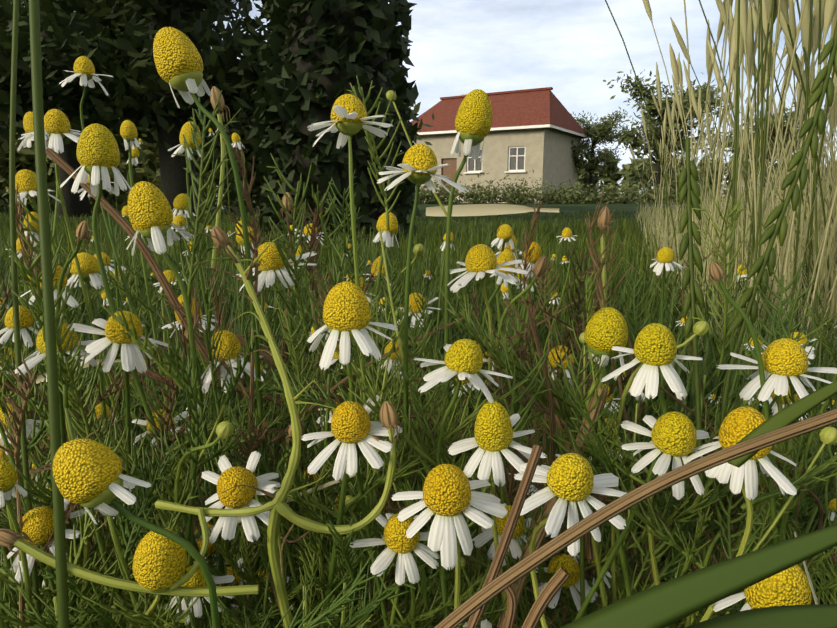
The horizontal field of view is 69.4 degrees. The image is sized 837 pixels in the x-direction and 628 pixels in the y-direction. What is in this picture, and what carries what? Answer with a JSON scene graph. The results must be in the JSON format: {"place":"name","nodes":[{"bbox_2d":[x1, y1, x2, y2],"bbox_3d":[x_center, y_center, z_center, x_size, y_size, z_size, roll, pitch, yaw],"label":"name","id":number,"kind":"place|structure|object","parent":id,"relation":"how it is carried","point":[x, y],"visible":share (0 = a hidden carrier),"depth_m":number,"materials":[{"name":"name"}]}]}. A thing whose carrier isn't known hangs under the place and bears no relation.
{"place":"outdoors","nodes":[
{"label":"outdoors","id":0,"kind":"place"},
{"bbox_2d":[59,56,193,561],"bbox_3d":[-0.079,0.125,0.214,0.046,0.405,0.026,0,11,1],"label":"chamomile","id":1,"kind":"object","parent":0,"point":[84,69],"visible":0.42,"depth_m":0.18,"materials":[{"name":"green plant"}]},
{"bbox_2d":[60,123,307,627],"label":"chamomile","id":2,"kind":"object","parent":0,"point":[98,154],"visible":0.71,"depth_m":0.12,"materials":[{"name":"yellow plant"}]},
{"bbox_2d":[153,27,366,625],"bbox_3d":[-0.027,0.142,0.155,0.034,0.394,0.042,0,11,1],"label":"chamomile","id":3,"kind":"object","parent":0,"point":[178,61],"visible":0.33,"depth_m":0.10,"materials":[{"name":"yellow plant"}]},
{"bbox_2d":[36,204,559,383],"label":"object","id":4,"kind":"object","parent":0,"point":[478,209],"visible":0.6,"depth_m":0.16,"materials":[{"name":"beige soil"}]},
{"bbox_2d":[0,86,611,627],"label":"plant stems","id":5,"kind":"object","parent":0,"point":[548,592],"visible":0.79,"depth_m":0.11,"materials":[{"name":"plant"}]},
{"bbox_2d":[237,94,437,623],"bbox_3d":[-0.014,0.151,0.139,0.046,0.382,0.026,0,11,1],"label":"chamomile","id":6,"kind":"object","parent":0,"point":[349,117],"visible":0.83,"depth_m":0.10,"materials":[{"name":"green plant"}]},
{"bbox_2d":[256,75,488,621],"bbox_3d":[-0.007,0.149,0.137,0.044,0.387,0.031,0,11,1],"label":"chamomile","id":7,"kind":"object","parent":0,"point":[419,165],"visible":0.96,"depth_m":0.11,"materials":[{"name":"green plant"}]},
{"bbox_2d":[1,197,771,283],"bbox_3d":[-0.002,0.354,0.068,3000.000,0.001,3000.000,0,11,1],"label":"ground","id":8,"kind":"structure","parent":0,"point":[591,207],"depth_m":12.34,"materials":[{"name":"green plant"}]},
{"bbox_2d":[0,358,69,571],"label":"chamomile","id":9,"kind":"object","parent":8,"relation":"on","point":[28,422],"visible":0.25,"depth_m":0.14,"materials":[{"name":"green plant"}]},
{"bbox_2d":[9,0,69,627],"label":"grass stalk","id":10,"kind":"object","parent":8,"relation":"on","point":[50,341],"depth_m":0.10,"materials":[{"name":"green plant"}]},
{"bbox_2d":[0,298,107,525],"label":"chamomile","id":11,"kind":"object","parent":8,"relation":"on","point":[26,320],"visible":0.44,"depth_m":0.15,"materials":[{"name":"yellow plant"}]},
{"bbox_2d":[15,169,110,614],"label":"chamomile","id":12,"kind":"object","parent":8,"relation":"on","point":[25,179],"visible":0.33,"depth_m":0.15,"materials":[{"name":"yellow plant"}]},
{"bbox_2d":[0,459,134,627],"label":"chamomile","id":13,"kind":"object","parent":8,"relation":"on","point":[8,479],"visible":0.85,"depth_m":0.10,"materials":[{"name":"green plant"}]},
{"bbox_2d":[21,109,150,521],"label":"chamomile","id":14,"kind":"object","parent":8,"relation":"on","point":[57,126],"visible":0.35,"depth_m":0.15,"materials":[{"name":"green plant"}]},
{"bbox_2d":[18,263,164,594],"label":"chamomile","id":15,"kind":"object","parent":8,"relation":"on","point":[72,302],"visible":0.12,"depth_m":0.14,"materials":[{"name":"white plant"}]},
{"bbox_2d":[3,415,183,627],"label":"chamomile","id":16,"kind":"object","parent":8,"relation":"on","point":[38,526],"visible":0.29,"depth_m":0.11,"materials":[{"name":"yellow plant"}]},
{"bbox_2d":[15,323,200,622],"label":"chamomile","id":17,"kind":"object","parent":8,"relation":"on","point":[31,361],"visible":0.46,"depth_m":0.12,"materials":[{"name":"white plant"}]},
{"bbox_2d":[35,311,220,609],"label":"chamomile","id":18,"kind":"object","parent":8,"relation":"on","point":[131,355],"visible":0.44,"depth_m":0.12,"materials":[{"name":"white plant"}]},
{"bbox_2d":[0,0,265,216],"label":"tree","id":19,"kind":"object","parent":8,"relation":"on","point":[75,204],"visible":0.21,"depth_m":10.10,"materials":[{"name":"green plant"}]},
{"bbox_2d":[0,0,395,224],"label":"tree","id":20,"kind":"object","parent":8,"relation":"on","point":[231,76],"visible":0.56,"depth_m":6.97,"materials":[{"name":"green plant"}]},
{"bbox_2d":[104,181,302,627],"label":"chamomile","id":21,"kind":"object","parent":8,"relation":"on","point":[150,213],"visible":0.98,"depth_m":0.11,"materials":[{"name":"yellow plant"}]},
{"bbox_2d":[154,330,262,627],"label":"chamomile","id":22,"kind":"object","parent":8,"relation":"on","point":[229,340],"visible":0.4,"depth_m":0.12,"materials":[{"name":"white plant"}]},
{"bbox_2d":[101,433,320,627],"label":"chamomile","id":23,"kind":"object","parent":8,"relation":"on","point":[159,563],"visible":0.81,"depth_m":0.09,"materials":[{"name":"yellow plant"}]},
{"bbox_2d":[0,53,433,213],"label":"hedge","id":24,"kind":"object","parent":8,"relation":"on","point":[24,158],"visible":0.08,"depth_m":13.28,"materials":[{"name":"green plant"}]},
{"bbox_2d":[52,439,386,627],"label":"chamomile","id":25,"kind":"object","parent":8,"relation":"on","point":[87,473],"visible":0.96,"depth_m":0.07,"materials":[{"name":"yellow plant"}]},
{"bbox_2d":[102,527,347,627],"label":"chamomile","id":26,"kind":"object","parent":8,"relation":"on","point":[196,579],"visible":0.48,"depth_m":0.11,"materials":[{"name":"green plant"}]},
{"bbox_2d":[201,307,323,627],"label":"chamomile","id":27,"kind":"object","parent":8,"relation":"on","point":[230,476],"visible":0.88,"depth_m":0.10,"materials":[{"name":"green plant"}]},
{"bbox_2d":[154,221,409,627],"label":"plant stem","id":28,"kind":"object","parent":8,"relation":"on","point":[277,506],"visible":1,"depth_m":0.09,"materials":[{"name":"green plant"}]},
{"bbox_2d":[233,242,403,600],"bbox_3d":[-0.023,0.159,0.164,0.044,0.356,0.030,0,11,1],"label":"chamomile","id":29,"kind":"object","parent":8,"relation":"on","point":[270,257],"visible":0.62,"depth_m":0.13,"materials":[{"name":"green plant"}]},
{"bbox_2d":[253,0,420,260],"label":"tree","id":30,"kind":"object","parent":8,"relation":"on","point":[318,56],"visible":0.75,"depth_m":3.19,"materials":[{"name":"green plant"}]},
{"bbox_2d":[0,112,703,625],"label":"chamomile plants","id":31,"kind":"object","parent":8,"relation":"on","point":[236,140],"visible":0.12,"depth_m":0.25,"materials":[{"name":"green plant"}]},
{"bbox_2d":[274,395,439,627],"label":"chamomile","id":32,"kind":"object","parent":8,"relation":"on","point":[352,425],"visible":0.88,"depth_m":0.09,"materials":[{"name":"white plant"}]},
{"bbox_2d":[0,457,802,627],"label":"chamomile leaf shoots","id":33,"kind":"object","parent":8,"relation":"on","point":[362,614],"visible":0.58,"depth_m":0.10,"materials":[{"name":"green plant"}]},
{"bbox_2d":[0,138,817,627],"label":"chamomile plants","id":34,"kind":"object","parent":8,"relation":"on","point":[664,258],"visible":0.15,"depth_m":0.24,"materials":[{"name":"green plant"}]},
{"bbox_2d":[3,293,817,627],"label":"dried stalks","id":35,"kind":"object","parent":8,"relation":"on","point":[549,419],"visible":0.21,"depth_m":0.12,"materials":[{"name":"brown plant"}]},
{"bbox_2d":[319,296,512,617],"bbox_3d":[0.000,0.170,0.129,0.025,0.349,0.027,-9,14,-40],"label":"chamomile","id":36,"kind":"object","parent":8,"relation":"on","point":[463,359],"visible":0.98,"depth_m":0.10,"materials":[{"name":"green plant"}]},
{"bbox_2d":[307,281,527,627],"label":"chamomile","id":37,"kind":"object","parent":8,"relation":"on","point":[346,313],"visible":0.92,"depth_m":0.09,"materials":[{"name":"yellow plant"}]},
{"bbox_2d":[0,235,836,627],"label":"undergrowth","id":38,"kind":"object","parent":8,"relation":"on","point":[544,328],"visible":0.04,"depth_m":0.58,"materials":[{"name":"green plant"}]},
{"bbox_2d":[0,169,836,627],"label":"chamomile foliage","id":39,"kind":"object","parent":8,"relation":"on","point":[220,399],"visible":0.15,"depth_m":0.12,"materials":[{"name":"green plant"}]},
{"bbox_2d":[0,138,836,627],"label":"chamomile foliage","id":40,"kind":"object","parent":8,"relation":"on","point":[106,620],"visible":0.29,"depth_m":0.12,"materials":[{"name":"green plant"}]},
{"bbox_2d":[0,378,836,627],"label":"chamomile leaf shoots","id":41,"kind":"object","parent":8,"relation":"on","point":[14,619],"visible":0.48,"depth_m":0.11,"materials":[{"name":"green plant"}]},
{"bbox_2d":[0,451,836,627],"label":"chamomile leaf shoots","id":42,"kind":"object","parent":8,"relation":"on","point":[47,593],"visible":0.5,"depth_m":0.12,"materials":[{"name":"green plant"}]},
{"bbox_2d":[324,379,515,627],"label":"chamomile","id":43,"kind":"object","parent":8,"relation":"on","point":[395,539],"visible":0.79,"depth_m":0.09,"materials":[{"name":"green plant"}]},
{"bbox_2d":[6,146,836,625],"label":"chamomile plants","id":44,"kind":"object","parent":8,"relation":"on","point":[504,240],"visible":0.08,"depth_m":0.22,"materials":[{"name":"green plant"}]},
{"bbox_2d":[6,154,836,197],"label":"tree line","id":45,"kind":"object","parent":8,"relation":"on","point":[628,171],"visible":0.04,"depth_m":150.69,"materials":[{"name":"green plant"}]},
{"bbox_2d":[29,128,816,627],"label":"chamomile plants","id":46,"kind":"object","parent":8,"relation":"on","point":[89,264],"visible":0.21,"depth_m":0.19,"materials":[{"name":"green plant"}]},
{"bbox_2d":[13,173,836,616],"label":"chamomile plants","id":47,"kind":"object","parent":8,"relation":"on","point":[567,235],"visible":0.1,"depth_m":0.37,"materials":[{"name":"green plant"}]},
{"bbox_2d":[26,120,836,627],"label":"chamomile plants","id":48,"kind":"object","parent":8,"relation":"on","point":[128,132],"visible":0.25,"depth_m":0.24,"materials":[{"name":"green plant"}]},
{"bbox_2d":[55,192,836,627],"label":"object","id":49,"kind":"object","parent":8,"relation":"on","point":[537,270],"visible":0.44,"depth_m":0.12,"materials":[{"name":"plant"}]},
{"bbox_2d":[386,89,540,607],"bbox_3d":[0.014,0.143,0.163,0.042,0.388,0.035,0,11,1],"label":"chamomile","id":50,"kind":"object","parent":8,"relation":"on","point":[473,121],"visible":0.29,"depth_m":0.12,"materials":[{"name":"yellow plant"}]},
{"bbox_2d":[393,401,547,627],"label":"chamomile","id":51,"kind":"object","parent":8,"relation":"on","point":[494,433],"visible":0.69,"depth_m":0.09,"materials":[{"name":"white plant"}]},
{"bbox_2d":[392,503,549,618],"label":"chamomile","id":52,"kind":"object","parent":8,"relation":"on","point":[483,538],"visible":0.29,"depth_m":0.12,"materials":[{"name":"white plant"}]},
{"bbox_2d":[392,343,550,627],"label":"chamomile","id":53,"kind":"object","parent":8,"relation":"on","point":[448,495],"visible":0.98,"depth_m":0.08,"materials":[{"name":"white plant"}]},
{"bbox_2d":[423,244,527,590],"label":"chamomile","id":54,"kind":"object","parent":8,"relation":"on","point":[480,263],"visible":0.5,"depth_m":0.12,"materials":[{"name":"white plant"}]},
{"bbox_2d":[463,619,491,627],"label":"chamomile","id":55,"kind":"object","parent":8,"relation":"on","point":[486,623],"visible":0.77,"depth_m":0.10,"materials":[{"name":"white plant"}]},
{"bbox_2d":[438,286,627,606],"bbox_3d":[0.034,0.166,0.149,0.059,0.350,0.027,-7,13,-32],"label":"chamomile","id":56,"kind":"object","parent":8,"relation":"on","point":[606,329],"visible":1,"depth_m":0.11,"materials":[{"name":"yellow plant"}]},
{"bbox_2d":[491,538,597,627],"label":"chamomile","id":57,"kind":"object","parent":8,"relation":"on","point":[571,567],"visible":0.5,"depth_m":0.12,"materials":[{"name":"white plant"}]},
{"bbox_2d":[514,453,625,627],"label":"chamomile","id":58,"kind":"object","parent":8,"relation":"on","point":[570,479],"visible":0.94,"depth_m":0.08,"materials":[{"name":"white plant"}]},
{"bbox_2d":[412,170,730,203],"bbox_3d":[6.133,-6.340,30.298,20.077,1.733,3.758,0,11,1],"label":"house hedge","id":59,"kind":"object","parent":8,"relation":"on","point":[514,196],"depth_m":30.11,"materials":[{"name":"green plant"}]},
{"bbox_2d":[570,106,635,195],"bbox_3d":[10.605,-9.584,36.594,4.442,5.772,4.395,0,11,1],"label":"tree","id":60,"kind":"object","parent":8,"relation":"on","point":[601,132],"depth_m":36.09,"materials":[{"name":"green plant"}]},
{"bbox_2d":[541,257,702,620],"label":"chamomile","id":61,"kind":"object","parent":8,"relation":"on","point":[654,351],"visible":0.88,"depth_m":0.10,"materials":[{"name":"white plant"}]},
{"bbox_2d":[434,381,836,627],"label":"grass blades","id":62,"kind":"object","parent":8,"relation":"on","point":[667,603],"visible":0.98,"depth_m":0.05,"materials":[{"name":"green plant"}]},
{"bbox_2d":[590,407,759,627],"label":"chamomile","id":63,"kind":"object","parent":8,"relation":"on","point":[674,436],"visible":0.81,"depth_m":0.09,"materials":[{"name":"white plant"}]},
{"bbox_2d":[603,69,746,193],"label":"tree","id":64,"kind":"object","parent":8,"relation":"on","point":[637,141],"visible":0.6,"depth_m":56.50,"materials":[{"name":"green plant"}]},
{"bbox_2d":[549,407,836,621],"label":"chamomile","id":65,"kind":"object","parent":8,"relation":"on","point":[738,424],"visible":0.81,"depth_m":0.09,"materials":[{"name":"green plant"}]},
{"bbox_2d":[598,260,836,627],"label":"chamomile","id":66,"kind":"object","parent":8,"relation":"on","point":[785,361],"visible":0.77,"depth_m":0.10,"materials":[{"name":"white plant"}]},
{"bbox_2d":[678,21,836,617],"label":"rye grass spikes","id":67,"kind":"object","parent":8,"relation":"on","point":[688,174],"visible":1,"depth_m":0.12,"materials":[{"name":"green plant"}]},
{"bbox_2d":[712,565,810,611],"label":"chamomile","id":68,"kind":"object","parent":8,"relation":"on","point":[789,586],"visible":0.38,"depth_m":0.07,"materials":[{"name":"yellow plant"}]},
{"bbox_2d":[698,102,828,191],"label":"tree","id":69,"kind":"object","parent":8,"relation":"on","point":[768,157],"visible":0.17,"depth_m":70.41,"materials":[{"name":"green plant"}]},
{"bbox_2d":[0,90,836,627],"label":"chamomile foliage","id":70,"kind":"object","parent":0,"point":[160,360],"visible":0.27,"depth_m":0.11,"materials":[{"name":"green plant"}]},
{"bbox_2d":[0,0,836,399],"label":"meadow grass","id":71,"kind":"structure","parent":0,"point":[790,62],"depth_m":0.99,"materials":[{"name":"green plant"}]},
{"bbox_2d":[411,87,587,202],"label":"house","id":72,"kind":"structure","parent":0,"point":[537,130],"depth_m":33.40,"materials":[{"name":"paint"}]},
{"bbox_2d":[211,0,836,196],"label":"sky","id":73,"kind":"structure","parent":0,"point":[459,47],"materials":[{"name":"white"}]}
]}

